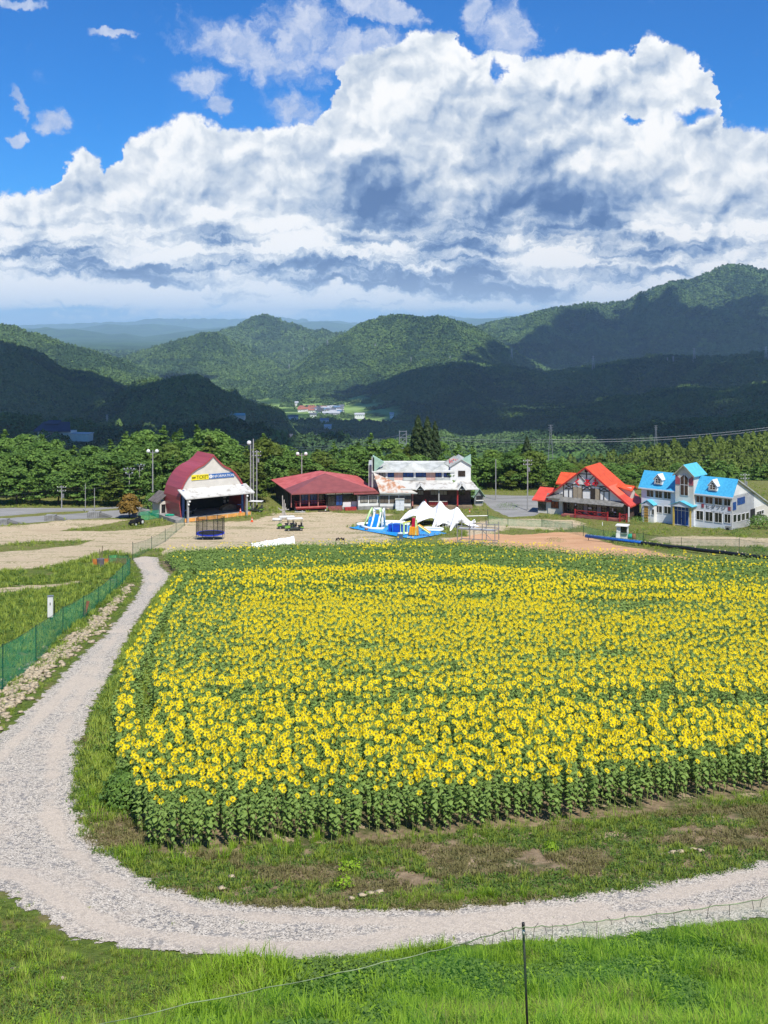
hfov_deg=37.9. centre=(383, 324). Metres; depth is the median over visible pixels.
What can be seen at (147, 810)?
sunflower
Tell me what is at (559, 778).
sunflower
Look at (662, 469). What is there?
broadleaf tree
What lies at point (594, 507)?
window
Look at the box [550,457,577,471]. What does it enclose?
broadleaf tree
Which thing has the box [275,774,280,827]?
sunflower
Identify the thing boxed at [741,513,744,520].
window
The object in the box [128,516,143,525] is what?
tractor
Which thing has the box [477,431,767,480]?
slope forest
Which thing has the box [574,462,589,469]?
broadleaf tree
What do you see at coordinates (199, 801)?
sunflower
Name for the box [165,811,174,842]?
sunflower
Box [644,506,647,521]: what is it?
door
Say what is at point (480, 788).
sunflower
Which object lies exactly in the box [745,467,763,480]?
broadleaf tree
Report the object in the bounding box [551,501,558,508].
window
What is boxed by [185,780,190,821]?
sunflower
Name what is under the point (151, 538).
net fence
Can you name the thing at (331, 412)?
house
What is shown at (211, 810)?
sunflower
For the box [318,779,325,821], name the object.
sunflower
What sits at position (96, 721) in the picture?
alley grass
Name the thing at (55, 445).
broadleaf tree
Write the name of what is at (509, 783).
sunflower
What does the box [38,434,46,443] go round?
pine tree
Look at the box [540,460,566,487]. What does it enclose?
broadleaf tree
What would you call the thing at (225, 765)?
sunflower
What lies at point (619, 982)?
foreground grass
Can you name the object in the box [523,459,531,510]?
utility pole
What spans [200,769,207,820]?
sunflower
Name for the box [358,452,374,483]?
pine tree
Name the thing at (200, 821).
sunflower
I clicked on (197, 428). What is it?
pine tree
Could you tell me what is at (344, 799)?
sunflower
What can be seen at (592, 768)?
sunflower
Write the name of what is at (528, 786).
sunflower
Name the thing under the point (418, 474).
window
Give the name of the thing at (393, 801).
sunflower
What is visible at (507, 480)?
broadleaf tree
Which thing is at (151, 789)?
sunflower
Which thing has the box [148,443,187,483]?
broadleaf tree
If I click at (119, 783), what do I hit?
shrub
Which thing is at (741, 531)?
shrub
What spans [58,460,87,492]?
broadleaf tree
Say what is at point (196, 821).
sunflower
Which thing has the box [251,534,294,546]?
cloth screen
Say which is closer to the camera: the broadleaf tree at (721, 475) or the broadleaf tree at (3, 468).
the broadleaf tree at (3, 468)
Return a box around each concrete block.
[0,518,18,523]
[44,514,67,520]
[87,511,111,516]
[132,507,151,514]
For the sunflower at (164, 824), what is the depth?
38.68 m
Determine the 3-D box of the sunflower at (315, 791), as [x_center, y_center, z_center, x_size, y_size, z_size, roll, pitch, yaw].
[-2.466,17.239,40.142,0.361,1.949,0.384,0,0,36]
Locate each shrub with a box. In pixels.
[97,763,169,814]
[143,492,154,508]
[494,502,517,509]
[625,516,650,524]
[666,547,683,555]
[728,528,757,535]
[746,514,767,529]
[749,546,767,555]
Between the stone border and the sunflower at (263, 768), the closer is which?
the sunflower at (263, 768)
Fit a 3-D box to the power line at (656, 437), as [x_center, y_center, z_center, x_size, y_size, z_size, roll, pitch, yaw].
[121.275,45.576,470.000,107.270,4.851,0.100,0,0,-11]
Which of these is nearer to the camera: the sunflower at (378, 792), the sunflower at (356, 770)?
the sunflower at (378, 792)
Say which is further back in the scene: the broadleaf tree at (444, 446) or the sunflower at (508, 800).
the broadleaf tree at (444, 446)
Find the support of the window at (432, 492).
in the rest house at (416, 484)
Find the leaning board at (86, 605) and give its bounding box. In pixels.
[84,601,89,616]
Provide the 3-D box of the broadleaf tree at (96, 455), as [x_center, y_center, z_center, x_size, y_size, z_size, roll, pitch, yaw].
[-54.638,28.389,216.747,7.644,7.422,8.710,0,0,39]
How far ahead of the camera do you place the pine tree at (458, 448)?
223.33 m
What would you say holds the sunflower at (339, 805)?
on the ground at (320, 526)
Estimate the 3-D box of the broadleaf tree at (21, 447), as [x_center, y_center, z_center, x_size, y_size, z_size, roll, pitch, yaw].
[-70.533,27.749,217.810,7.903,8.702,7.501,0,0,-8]
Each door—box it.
[327,495,334,505]
[336,495,342,505]
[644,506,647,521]
[675,506,688,525]
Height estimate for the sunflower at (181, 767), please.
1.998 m
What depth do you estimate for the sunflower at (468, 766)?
41.79 m
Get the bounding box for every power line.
[238,434,402,447]
[409,437,533,442]
[551,427,767,439]
[565,450,762,458]
[613,430,763,441]
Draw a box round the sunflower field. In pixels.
[108,536,767,811]
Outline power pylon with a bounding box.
[548,425,552,459]
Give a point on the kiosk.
(477, 497)
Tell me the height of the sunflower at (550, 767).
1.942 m
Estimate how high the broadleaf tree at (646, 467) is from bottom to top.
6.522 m
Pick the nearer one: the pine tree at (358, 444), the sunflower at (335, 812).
the sunflower at (335, 812)
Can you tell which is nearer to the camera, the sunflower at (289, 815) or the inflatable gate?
the sunflower at (289, 815)
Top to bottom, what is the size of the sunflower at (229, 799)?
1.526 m
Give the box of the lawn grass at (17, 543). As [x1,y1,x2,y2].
[0,479,767,552]
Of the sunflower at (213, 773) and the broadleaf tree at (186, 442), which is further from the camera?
the broadleaf tree at (186, 442)
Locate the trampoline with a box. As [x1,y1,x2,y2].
[196,515,224,539]
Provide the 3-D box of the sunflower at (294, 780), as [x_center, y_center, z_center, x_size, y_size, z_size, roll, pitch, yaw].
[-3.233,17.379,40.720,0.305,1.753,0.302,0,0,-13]
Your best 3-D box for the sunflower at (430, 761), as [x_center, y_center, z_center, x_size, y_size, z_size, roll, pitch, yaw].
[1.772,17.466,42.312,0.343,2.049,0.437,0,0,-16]
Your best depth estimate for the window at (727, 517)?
171.65 m
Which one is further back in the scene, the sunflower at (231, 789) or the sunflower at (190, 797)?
the sunflower at (231, 789)
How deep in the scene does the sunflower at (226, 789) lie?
41.52 m
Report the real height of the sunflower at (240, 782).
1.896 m
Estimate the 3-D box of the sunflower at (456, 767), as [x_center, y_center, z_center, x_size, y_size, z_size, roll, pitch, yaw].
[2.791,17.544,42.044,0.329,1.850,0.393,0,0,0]
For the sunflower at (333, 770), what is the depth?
41.89 m
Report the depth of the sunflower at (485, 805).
41.16 m
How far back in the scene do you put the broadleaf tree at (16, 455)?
206.30 m
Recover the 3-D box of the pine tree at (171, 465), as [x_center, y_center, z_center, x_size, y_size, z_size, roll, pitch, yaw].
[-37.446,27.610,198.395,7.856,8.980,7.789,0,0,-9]
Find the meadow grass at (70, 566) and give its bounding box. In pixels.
[0,542,304,949]
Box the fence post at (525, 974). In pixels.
[522,922,528,1023]
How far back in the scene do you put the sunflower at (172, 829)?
37.93 m
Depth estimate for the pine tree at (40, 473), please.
197.77 m
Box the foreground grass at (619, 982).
[0,882,767,1023]
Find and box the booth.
[615,523,629,538]
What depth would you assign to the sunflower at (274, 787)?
39.85 m
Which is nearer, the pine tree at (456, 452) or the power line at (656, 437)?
the pine tree at (456, 452)
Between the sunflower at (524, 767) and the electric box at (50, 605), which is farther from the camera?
the electric box at (50, 605)
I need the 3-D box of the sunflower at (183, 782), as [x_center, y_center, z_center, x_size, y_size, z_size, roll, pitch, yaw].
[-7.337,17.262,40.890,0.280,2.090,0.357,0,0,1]
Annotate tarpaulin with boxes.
[350,526,444,538]
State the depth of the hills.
4930.57 m
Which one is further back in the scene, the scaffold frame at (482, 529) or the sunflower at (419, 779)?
the scaffold frame at (482, 529)
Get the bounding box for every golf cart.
[248,500,263,512]
[277,515,294,528]
[285,517,303,530]
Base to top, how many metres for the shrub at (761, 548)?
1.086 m
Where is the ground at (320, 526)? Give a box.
[0,480,767,1022]
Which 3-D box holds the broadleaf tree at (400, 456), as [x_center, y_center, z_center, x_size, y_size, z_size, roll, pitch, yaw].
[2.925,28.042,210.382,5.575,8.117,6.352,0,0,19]
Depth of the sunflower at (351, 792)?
40.98 m
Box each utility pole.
[57,486,65,507]
[252,450,260,504]
[253,439,253,508]
[495,459,495,499]
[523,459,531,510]
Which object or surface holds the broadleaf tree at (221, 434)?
on the ground at (320, 526)
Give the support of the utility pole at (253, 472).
on the ground at (320, 526)
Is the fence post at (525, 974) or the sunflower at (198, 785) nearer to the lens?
the fence post at (525, 974)
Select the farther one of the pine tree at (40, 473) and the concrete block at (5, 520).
the pine tree at (40, 473)
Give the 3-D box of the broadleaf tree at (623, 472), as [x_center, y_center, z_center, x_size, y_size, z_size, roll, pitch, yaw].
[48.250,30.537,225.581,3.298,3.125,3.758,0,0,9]
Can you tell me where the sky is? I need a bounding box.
[0,0,767,324]
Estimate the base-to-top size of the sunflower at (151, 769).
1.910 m
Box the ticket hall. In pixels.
[148,451,254,522]
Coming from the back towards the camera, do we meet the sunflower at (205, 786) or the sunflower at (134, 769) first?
the sunflower at (134, 769)
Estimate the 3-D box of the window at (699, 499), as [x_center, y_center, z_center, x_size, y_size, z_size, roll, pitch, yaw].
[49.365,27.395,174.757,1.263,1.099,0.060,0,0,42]
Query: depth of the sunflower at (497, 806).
41.09 m
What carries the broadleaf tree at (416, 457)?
on the ground at (320, 526)
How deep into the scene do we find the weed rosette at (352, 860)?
36.32 m
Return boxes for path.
[0,556,767,958]
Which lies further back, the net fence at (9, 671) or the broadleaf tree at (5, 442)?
the broadleaf tree at (5, 442)
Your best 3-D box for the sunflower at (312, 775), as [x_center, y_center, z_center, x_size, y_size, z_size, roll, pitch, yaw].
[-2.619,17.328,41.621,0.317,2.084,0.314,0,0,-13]
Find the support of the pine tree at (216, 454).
on the ground at (320, 526)
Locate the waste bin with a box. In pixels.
[97,545,103,566]
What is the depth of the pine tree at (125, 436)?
224.70 m
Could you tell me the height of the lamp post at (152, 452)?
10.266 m
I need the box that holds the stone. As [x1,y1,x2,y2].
[374,889,383,894]
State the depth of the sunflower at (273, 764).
41.25 m
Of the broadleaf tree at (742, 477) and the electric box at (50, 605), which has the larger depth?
the broadleaf tree at (742, 477)
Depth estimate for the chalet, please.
184.70 m
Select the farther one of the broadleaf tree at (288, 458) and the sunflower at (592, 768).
the broadleaf tree at (288, 458)
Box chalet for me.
[532,463,640,522]
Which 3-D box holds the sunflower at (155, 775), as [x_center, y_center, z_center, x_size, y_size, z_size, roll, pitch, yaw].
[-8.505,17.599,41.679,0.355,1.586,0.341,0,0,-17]
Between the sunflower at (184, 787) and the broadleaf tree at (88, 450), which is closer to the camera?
the sunflower at (184, 787)
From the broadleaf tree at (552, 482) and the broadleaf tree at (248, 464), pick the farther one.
the broadleaf tree at (552, 482)
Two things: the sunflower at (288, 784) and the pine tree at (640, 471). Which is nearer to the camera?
the sunflower at (288, 784)
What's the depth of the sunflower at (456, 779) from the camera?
42.13 m
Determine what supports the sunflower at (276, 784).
on the ground at (320, 526)
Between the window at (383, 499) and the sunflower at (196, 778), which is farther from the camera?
the window at (383, 499)
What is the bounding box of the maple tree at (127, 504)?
[116,493,142,517]
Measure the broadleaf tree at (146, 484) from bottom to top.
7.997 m
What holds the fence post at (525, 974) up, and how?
on the ground at (320, 526)
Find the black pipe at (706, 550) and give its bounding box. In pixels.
[640,541,767,559]
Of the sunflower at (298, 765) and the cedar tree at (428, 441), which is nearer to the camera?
the sunflower at (298, 765)
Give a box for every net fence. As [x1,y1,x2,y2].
[0,561,129,688]
[100,896,767,1023]
[132,514,184,559]
[487,510,572,527]
[545,520,761,545]
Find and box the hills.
[0,270,767,477]
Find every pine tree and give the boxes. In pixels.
[0,429,14,450]
[22,455,48,503]
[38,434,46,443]
[62,462,95,504]
[66,445,78,462]
[78,457,108,504]
[98,466,127,505]
[103,439,114,453]
[116,452,145,497]
[120,431,128,444]
[150,437,161,483]
[150,455,176,498]
[159,425,169,447]
[161,428,183,464]
[164,432,181,474]
[192,424,202,444]
[203,435,216,453]
[214,446,228,464]
[245,457,272,499]
[261,451,278,490]
[326,450,348,471]
[327,462,337,472]
[328,441,338,459]
[352,441,367,482]
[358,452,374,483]
[363,433,382,459]
[375,448,382,457]
[437,454,444,460]
[450,448,458,457]
[452,443,466,455]
[467,445,478,465]
[469,453,486,484]
[637,467,643,477]
[648,457,658,469]
[701,455,713,475]
[741,465,750,475]
[746,463,765,480]
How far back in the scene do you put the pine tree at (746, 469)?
275.59 m
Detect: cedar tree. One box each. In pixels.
[407,415,426,460]
[420,416,436,460]
[431,421,445,460]
[520,436,530,484]
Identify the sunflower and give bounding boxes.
[130,770,140,819]
[132,767,138,797]
[132,779,142,825]
[136,791,141,826]
[141,767,145,813]
[141,768,147,806]
[142,771,149,820]
[143,800,150,830]
[144,778,149,816]
[145,805,153,844]
[147,762,153,799]
[147,786,154,839]
[148,782,153,825]
[148,800,157,838]
[149,764,155,797]
[151,794,159,844]
[152,774,157,816]
[152,782,156,816]
[155,768,161,817]
[156,780,163,829]
[157,798,164,849]
[159,772,166,805]
[159,811,166,845]
[161,784,169,827]
[161,795,169,840]
[163,788,170,829]
[165,772,172,818]
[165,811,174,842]
[166,763,173,793]
[167,766,174,808]
[167,802,176,851]
[168,786,175,837]
[170,792,178,840]
[173,770,178,825]
[175,781,181,818]
[175,795,182,844]
[176,781,181,836]
[177,765,183,811]
[179,795,188,848]
[181,767,186,823]
[181,767,187,818]
[184,767,190,809]
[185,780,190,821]
[185,804,191,841]
[187,780,194,823]
[187,789,195,836]
[187,800,193,840]
[188,769,196,810]
[190,799,199,844]
[192,759,199,799]
[192,767,198,810]
[196,795,202,839]
[197,782,202,809]
[197,804,205,846]
[199,776,207,831]
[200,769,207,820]
[201,764,207,800]
[201,807,212,848]
[203,784,209,840]
[204,799,214,842]
[205,762,212,787]
[206,772,212,805]
[207,768,213,792]
[207,792,213,835]
[209,771,215,799]
[211,788,219,840]
[212,776,219,819]
[213,765,220,809]
[215,765,221,821]
[216,759,220,808]
[216,786,222,827]
[220,771,224,823]
[220,788,226,830]
[221,774,228,812]
[221,783,227,831]
[221,803,227,843]
[222,762,229,794]
[222,775,228,809]
[224,798,234,831]
[225,800,231,846]
[226,767,232,807]
[230,756,238,805]
[230,796,236,840]
[232,772,239,833]
[233,785,238,825]
[235,783,243,837]
[236,806,247,843]
[238,769,246,810]
[238,779,244,833]
[239,794,247,840]
[241,777,248,826]
[242,769,249,815]
[246,762,250,817]
[247,767,255,808]
[247,773,255,819]
[247,792,253,836]
[249,799,256,841]
[252,761,260,801]
[252,772,257,814]
[252,788,257,837]
[254,805,263,841]
[255,774,262,818]
[255,779,262,822]
[256,804,264,843]
[258,785,265,832]
[259,759,265,795]
[259,766,265,802]
[263,767,268,811]
[263,773,273,825]
[263,797,271,837]
[267,797,275,839]
[268,761,276,807]
[268,783,274,809]
[269,759,277,812]
[270,784,278,832]
[271,769,279,808]
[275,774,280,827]
[276,773,281,825]
[278,757,285,809]
[278,783,286,835]
[280,770,287,814]
[281,754,288,812]
[281,787,288,839]
[285,801,294,838]
[286,771,293,819]
[287,774,294,820]
[287,776,294,826]
[288,792,294,831]
[291,766,297,819]
[291,776,296,814]
[293,780,301,832]
[294,793,300,839]
[295,763,301,805]
[297,779,302,812]
[298,771,306,822]
[299,804,306,837]
[302,782,309,828]
[304,789,310,833]
[304,799,313,839]
[305,760,310,797]
[307,783,315,822]
[308,759,312,796]
[309,762,315,788]
[309,790,316,833]
[310,776,320,829]
[315,793,320,829]
[316,765,323,812]
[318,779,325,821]
[319,769,326,825]
[320,791,328,838]
[323,765,328,818]
[323,784,329,829]
[327,765,336,797]
[328,792,334,840]
[329,779,334,831]
[330,767,337,797]
[332,798,343,840]
[332,799,339,834]
[333,778,339,795]
[334,761,338,793]
[335,788,341,825]
[336,779,341,817]
[340,769,347,821]
[340,783,348,826]
[343,807,350,837]
[345,772,350,807]
[345,797,352,835]
[346,783,353,830]
[348,774,355,822]
[349,789,360,836]
[351,775,360,818]
[354,767,359,817]
[355,795,362,831]
[356,765,364,791]
[356,778,364,824]
[356,790,361,821]
[363,784,370,820]
[365,786,371,828]
[367,771,373,815]
[368,762,374,811]
[370,774,376,812]
[373,785,379,832]
[374,777,381,823]
[374,786,382,830]
[377,770,382,825]
[378,761,385,811]
[382,783,389,829]
[384,775,390,822]
[384,800,391,832]
[388,770,395,819]
[389,767,396,815]
[389,783,396,827]
[391,764,396,799]
[394,763,401,802]
[394,795,400,831]
[396,782,404,830]
[401,771,406,822]
[402,788,410,826]
[403,764,407,803]
[404,768,410,818]
[407,779,417,829]
[408,773,413,823]
[412,790,421,829]
[414,769,419,810]
[414,775,423,825]
[416,764,423,797]
[416,790,424,831]
[418,767,424,814]
[418,771,425,823]
[422,762,429,817]
[423,783,430,826]
[426,766,431,816]
[427,758,434,792]
[428,771,434,822]
[429,775,437,827]
[431,782,439,830]
[434,772,440,819]
[435,765,443,815]
[438,772,446,821]
[439,761,445,794]
[441,793,449,831]
[445,765,452,817]
[445,778,452,827]
[447,761,453,794]
[447,778,454,829]
[450,773,456,823]
[453,770,462,799]
[454,765,458,813]
[454,778,464,827]
[455,774,463,819]
[459,771,469,823]
[463,761,470,811]
[465,763,473,816]
[466,768,470,810]
[467,780,476,826]
[471,778,479,823]
[477,770,482,810]
[477,771,485,814]
[477,794,486,822]
[482,791,486,820]
[484,773,491,818]
[485,774,493,824]
[492,764,500,819]
[493,786,500,823]
[494,762,501,811]
[499,767,505,815]
[501,761,508,810]
[503,777,511,821]
[505,770,512,818]
[511,767,517,814]
[512,778,521,823]
[514,771,522,818]
[520,764,529,807]
[521,770,528,816]
[525,765,529,812]
[528,767,534,813]
[530,775,537,822]
[534,773,542,818]
[536,762,544,814]
[545,764,553,807]
[547,771,553,820]
[550,770,557,819]
[552,778,559,822]
[553,769,561,818]
[554,764,563,802]
[555,764,563,815]
[564,768,573,813]
[565,777,575,819]
[567,763,574,807]
[576,772,585,816]
[589,764,597,811]
[589,769,598,812]
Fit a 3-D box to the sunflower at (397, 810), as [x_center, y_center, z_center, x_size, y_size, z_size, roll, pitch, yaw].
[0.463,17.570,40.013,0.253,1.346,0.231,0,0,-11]
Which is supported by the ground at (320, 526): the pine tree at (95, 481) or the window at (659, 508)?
the pine tree at (95, 481)
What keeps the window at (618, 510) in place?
in the chalet
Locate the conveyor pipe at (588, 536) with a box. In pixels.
[585,534,641,545]
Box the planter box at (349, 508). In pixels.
[344,507,355,510]
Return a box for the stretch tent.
[400,501,478,530]
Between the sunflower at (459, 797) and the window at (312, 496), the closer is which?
the sunflower at (459, 797)
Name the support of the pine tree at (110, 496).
on the ground at (320, 526)
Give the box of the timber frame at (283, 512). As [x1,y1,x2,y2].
[278,495,288,519]
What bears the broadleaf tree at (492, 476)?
on the ground at (320, 526)
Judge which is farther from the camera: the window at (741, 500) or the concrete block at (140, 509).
the concrete block at (140, 509)
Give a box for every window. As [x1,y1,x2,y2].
[161,504,165,512]
[301,494,307,504]
[310,494,316,504]
[319,494,325,503]
[343,495,355,501]
[360,496,367,502]
[369,496,376,502]
[379,472,385,476]
[380,496,387,502]
[388,472,393,476]
[390,496,397,502]
[403,472,413,476]
[405,496,410,502]
[416,472,425,476]
[418,490,423,494]
[430,490,437,494]
[435,472,441,476]
[440,490,446,494]
[458,471,464,475]
[458,490,464,494]
[538,501,545,509]
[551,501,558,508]
[567,502,574,512]
[576,503,582,511]
[588,504,596,512]
[602,505,606,513]
[609,506,623,517]
[621,527,626,532]
[646,490,653,497]
[655,490,661,498]
[656,505,661,512]
[664,491,670,498]
[664,506,670,513]
[680,474,687,495]
[696,495,703,502]
[696,510,703,519]
[705,496,712,503]
[705,511,712,521]
[714,497,721,505]
[714,512,721,522]
[724,498,730,505]
[724,514,730,523]
[733,514,736,522]
[737,496,744,504]
[737,513,740,521]
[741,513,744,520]
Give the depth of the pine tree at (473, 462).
218.00 m
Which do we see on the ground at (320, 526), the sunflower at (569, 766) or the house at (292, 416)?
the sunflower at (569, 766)
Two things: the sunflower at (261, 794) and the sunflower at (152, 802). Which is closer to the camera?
the sunflower at (152, 802)
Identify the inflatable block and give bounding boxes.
[388,523,392,531]
[392,523,399,531]
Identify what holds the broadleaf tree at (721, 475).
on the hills
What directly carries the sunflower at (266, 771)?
on the ground at (320, 526)
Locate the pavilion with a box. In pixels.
[271,471,379,510]
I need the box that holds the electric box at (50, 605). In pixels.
[47,595,54,619]
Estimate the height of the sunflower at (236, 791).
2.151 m
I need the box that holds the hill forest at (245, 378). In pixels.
[0,263,767,453]
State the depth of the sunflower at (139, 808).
39.90 m
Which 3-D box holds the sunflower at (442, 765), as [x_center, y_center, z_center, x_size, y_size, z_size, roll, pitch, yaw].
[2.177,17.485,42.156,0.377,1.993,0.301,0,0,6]
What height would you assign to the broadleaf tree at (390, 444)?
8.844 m
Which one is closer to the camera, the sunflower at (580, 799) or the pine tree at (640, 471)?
the sunflower at (580, 799)
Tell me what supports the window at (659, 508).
in the blue lodge
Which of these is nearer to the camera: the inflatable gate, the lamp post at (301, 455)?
the inflatable gate
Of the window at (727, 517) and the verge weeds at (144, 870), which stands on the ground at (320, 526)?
the verge weeds at (144, 870)
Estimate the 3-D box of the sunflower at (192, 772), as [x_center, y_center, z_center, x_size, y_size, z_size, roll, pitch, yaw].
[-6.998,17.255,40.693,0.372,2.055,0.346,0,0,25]
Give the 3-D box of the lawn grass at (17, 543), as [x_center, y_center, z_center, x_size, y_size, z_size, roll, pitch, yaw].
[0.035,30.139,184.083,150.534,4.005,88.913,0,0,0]
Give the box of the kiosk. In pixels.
[471,488,485,505]
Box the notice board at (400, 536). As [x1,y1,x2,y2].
[397,534,402,542]
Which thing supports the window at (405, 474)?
in the rest house at (416, 484)
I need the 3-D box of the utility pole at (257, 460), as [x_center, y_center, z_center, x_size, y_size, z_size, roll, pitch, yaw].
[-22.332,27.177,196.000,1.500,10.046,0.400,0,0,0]
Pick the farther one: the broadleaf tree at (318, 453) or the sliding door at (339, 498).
the broadleaf tree at (318, 453)
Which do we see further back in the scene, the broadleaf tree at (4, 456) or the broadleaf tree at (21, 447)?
the broadleaf tree at (21, 447)
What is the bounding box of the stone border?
[0,584,134,730]
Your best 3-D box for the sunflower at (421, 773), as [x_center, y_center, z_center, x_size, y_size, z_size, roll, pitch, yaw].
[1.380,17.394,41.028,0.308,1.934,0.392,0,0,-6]
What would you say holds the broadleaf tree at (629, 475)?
on the ground at (320, 526)
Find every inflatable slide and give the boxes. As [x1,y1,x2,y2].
[360,507,385,529]
[403,518,430,534]
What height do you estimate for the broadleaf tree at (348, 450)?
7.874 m
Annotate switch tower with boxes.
[399,431,406,448]
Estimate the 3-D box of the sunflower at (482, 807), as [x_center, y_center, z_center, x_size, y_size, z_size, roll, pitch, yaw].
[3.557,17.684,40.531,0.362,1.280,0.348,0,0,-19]
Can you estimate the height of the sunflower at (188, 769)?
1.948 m
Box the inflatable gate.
[400,523,407,531]
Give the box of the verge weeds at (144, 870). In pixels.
[65,734,767,912]
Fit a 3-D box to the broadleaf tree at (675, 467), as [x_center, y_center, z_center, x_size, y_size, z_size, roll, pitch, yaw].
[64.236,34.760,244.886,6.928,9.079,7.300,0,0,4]
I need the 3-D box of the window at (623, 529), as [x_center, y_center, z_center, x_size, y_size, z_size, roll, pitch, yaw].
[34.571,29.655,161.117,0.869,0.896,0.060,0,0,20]
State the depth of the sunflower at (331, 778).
42.13 m
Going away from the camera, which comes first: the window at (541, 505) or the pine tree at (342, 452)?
the window at (541, 505)
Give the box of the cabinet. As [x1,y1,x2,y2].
[395,498,404,510]
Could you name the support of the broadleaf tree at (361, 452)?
on the ground at (320, 526)
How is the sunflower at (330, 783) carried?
on the ground at (320, 526)
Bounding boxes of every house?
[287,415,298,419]
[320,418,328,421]
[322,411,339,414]
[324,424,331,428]
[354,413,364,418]
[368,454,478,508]
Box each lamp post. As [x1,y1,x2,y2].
[123,467,134,491]
[134,464,144,501]
[146,449,158,491]
[247,441,250,511]
[296,452,307,473]
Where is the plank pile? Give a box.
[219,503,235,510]
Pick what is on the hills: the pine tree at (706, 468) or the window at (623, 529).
the pine tree at (706, 468)
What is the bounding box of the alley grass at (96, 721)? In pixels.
[78,567,222,794]
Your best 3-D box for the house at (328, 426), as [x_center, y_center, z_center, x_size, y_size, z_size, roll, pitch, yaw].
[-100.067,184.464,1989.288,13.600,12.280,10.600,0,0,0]
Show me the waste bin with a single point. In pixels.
(100, 561)
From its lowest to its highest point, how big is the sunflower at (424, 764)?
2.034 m
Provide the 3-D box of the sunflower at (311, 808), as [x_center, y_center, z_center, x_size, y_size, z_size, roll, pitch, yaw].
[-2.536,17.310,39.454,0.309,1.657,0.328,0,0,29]
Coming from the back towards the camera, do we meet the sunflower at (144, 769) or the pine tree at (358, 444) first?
the pine tree at (358, 444)
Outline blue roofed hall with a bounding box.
[33,420,93,441]
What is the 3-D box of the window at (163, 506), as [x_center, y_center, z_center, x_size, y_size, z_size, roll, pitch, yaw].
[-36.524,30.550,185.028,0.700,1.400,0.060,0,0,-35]
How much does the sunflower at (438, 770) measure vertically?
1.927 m
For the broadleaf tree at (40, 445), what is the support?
on the ground at (320, 526)
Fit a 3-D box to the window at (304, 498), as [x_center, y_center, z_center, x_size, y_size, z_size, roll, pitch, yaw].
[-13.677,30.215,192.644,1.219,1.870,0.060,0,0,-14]
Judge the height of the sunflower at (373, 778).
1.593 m
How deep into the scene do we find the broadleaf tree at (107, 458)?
208.24 m
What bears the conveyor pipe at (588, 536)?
on the ground at (320, 526)
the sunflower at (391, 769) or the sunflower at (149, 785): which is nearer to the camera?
the sunflower at (149, 785)
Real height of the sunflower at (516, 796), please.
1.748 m
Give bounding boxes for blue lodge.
[638,462,767,529]
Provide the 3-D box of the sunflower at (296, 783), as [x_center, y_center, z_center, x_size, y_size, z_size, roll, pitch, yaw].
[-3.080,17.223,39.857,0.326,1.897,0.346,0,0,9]
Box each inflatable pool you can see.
[356,522,367,525]
[380,520,409,525]
[422,527,443,531]
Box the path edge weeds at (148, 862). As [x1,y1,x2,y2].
[0,556,767,960]
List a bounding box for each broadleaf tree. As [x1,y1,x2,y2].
[0,437,15,453]
[0,452,16,492]
[0,458,8,494]
[0,465,38,503]
[6,449,34,495]
[11,434,37,452]
[11,444,33,467]
[17,449,53,495]
[25,441,54,471]
[31,452,65,490]
[41,471,72,504]
[48,439,71,461]
[53,449,76,474]
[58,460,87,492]
[68,455,88,475]
[75,445,106,468]
[75,458,106,488]
[82,452,114,478]
[96,453,125,492]
[109,445,130,476]
[112,450,154,490]
[117,432,149,450]
[134,441,166,482]
[135,429,165,444]
[136,460,164,493]
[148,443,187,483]
[175,445,199,467]
[180,438,200,447]
[181,454,193,463]
[191,429,224,451]
[202,429,231,463]
[216,437,238,452]
[217,445,243,466]
[225,461,257,488]
[229,438,244,453]
[232,455,257,484]
[240,463,264,496]
[242,437,284,490]
[259,456,288,492]
[263,445,296,459]
[276,453,294,476]
[284,453,315,473]
[286,468,302,475]
[290,463,311,473]
[302,456,341,471]
[308,450,336,461]
[308,463,324,472]
[327,458,357,475]
[342,445,366,457]
[342,464,364,479]
[347,446,369,476]
[361,456,390,482]
[375,438,403,455]
[384,447,402,460]
[391,451,409,460]
[396,446,422,460]
[408,454,430,460]
[440,441,450,460]
[470,477,482,499]
[471,463,478,479]
[472,457,507,488]
[472,461,503,488]
[476,449,502,471]
[498,451,526,488]
[502,470,521,489]
[508,444,534,464]
[508,462,519,485]
[517,450,547,487]
[517,465,541,489]
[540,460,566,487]
[546,474,558,487]
[547,469,561,487]
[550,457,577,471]
[561,463,579,470]
[565,468,578,472]
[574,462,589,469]
[605,464,626,480]
[612,463,638,473]
[614,473,623,481]
[616,468,627,477]
[624,471,641,485]
[625,479,637,489]
[634,464,653,476]
[654,468,667,471]
[667,462,684,472]
[704,460,734,478]
[710,470,727,476]
[712,474,725,477]
[725,467,743,478]
[738,472,751,479]
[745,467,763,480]
[760,463,767,480]
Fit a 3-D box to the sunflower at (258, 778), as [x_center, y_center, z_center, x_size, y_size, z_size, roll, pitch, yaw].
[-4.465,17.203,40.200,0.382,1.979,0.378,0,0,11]
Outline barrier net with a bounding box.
[92,555,108,564]
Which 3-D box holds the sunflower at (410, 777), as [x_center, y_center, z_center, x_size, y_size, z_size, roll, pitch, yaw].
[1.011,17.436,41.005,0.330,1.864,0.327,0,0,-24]
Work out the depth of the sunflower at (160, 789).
40.02 m
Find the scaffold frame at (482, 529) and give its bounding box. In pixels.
[457,519,498,543]
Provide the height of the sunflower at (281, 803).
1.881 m
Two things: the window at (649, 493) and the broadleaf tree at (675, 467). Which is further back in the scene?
the broadleaf tree at (675, 467)
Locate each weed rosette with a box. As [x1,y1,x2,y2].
[331,873,354,888]
[335,855,361,870]
[542,840,558,851]
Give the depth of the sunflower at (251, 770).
40.64 m

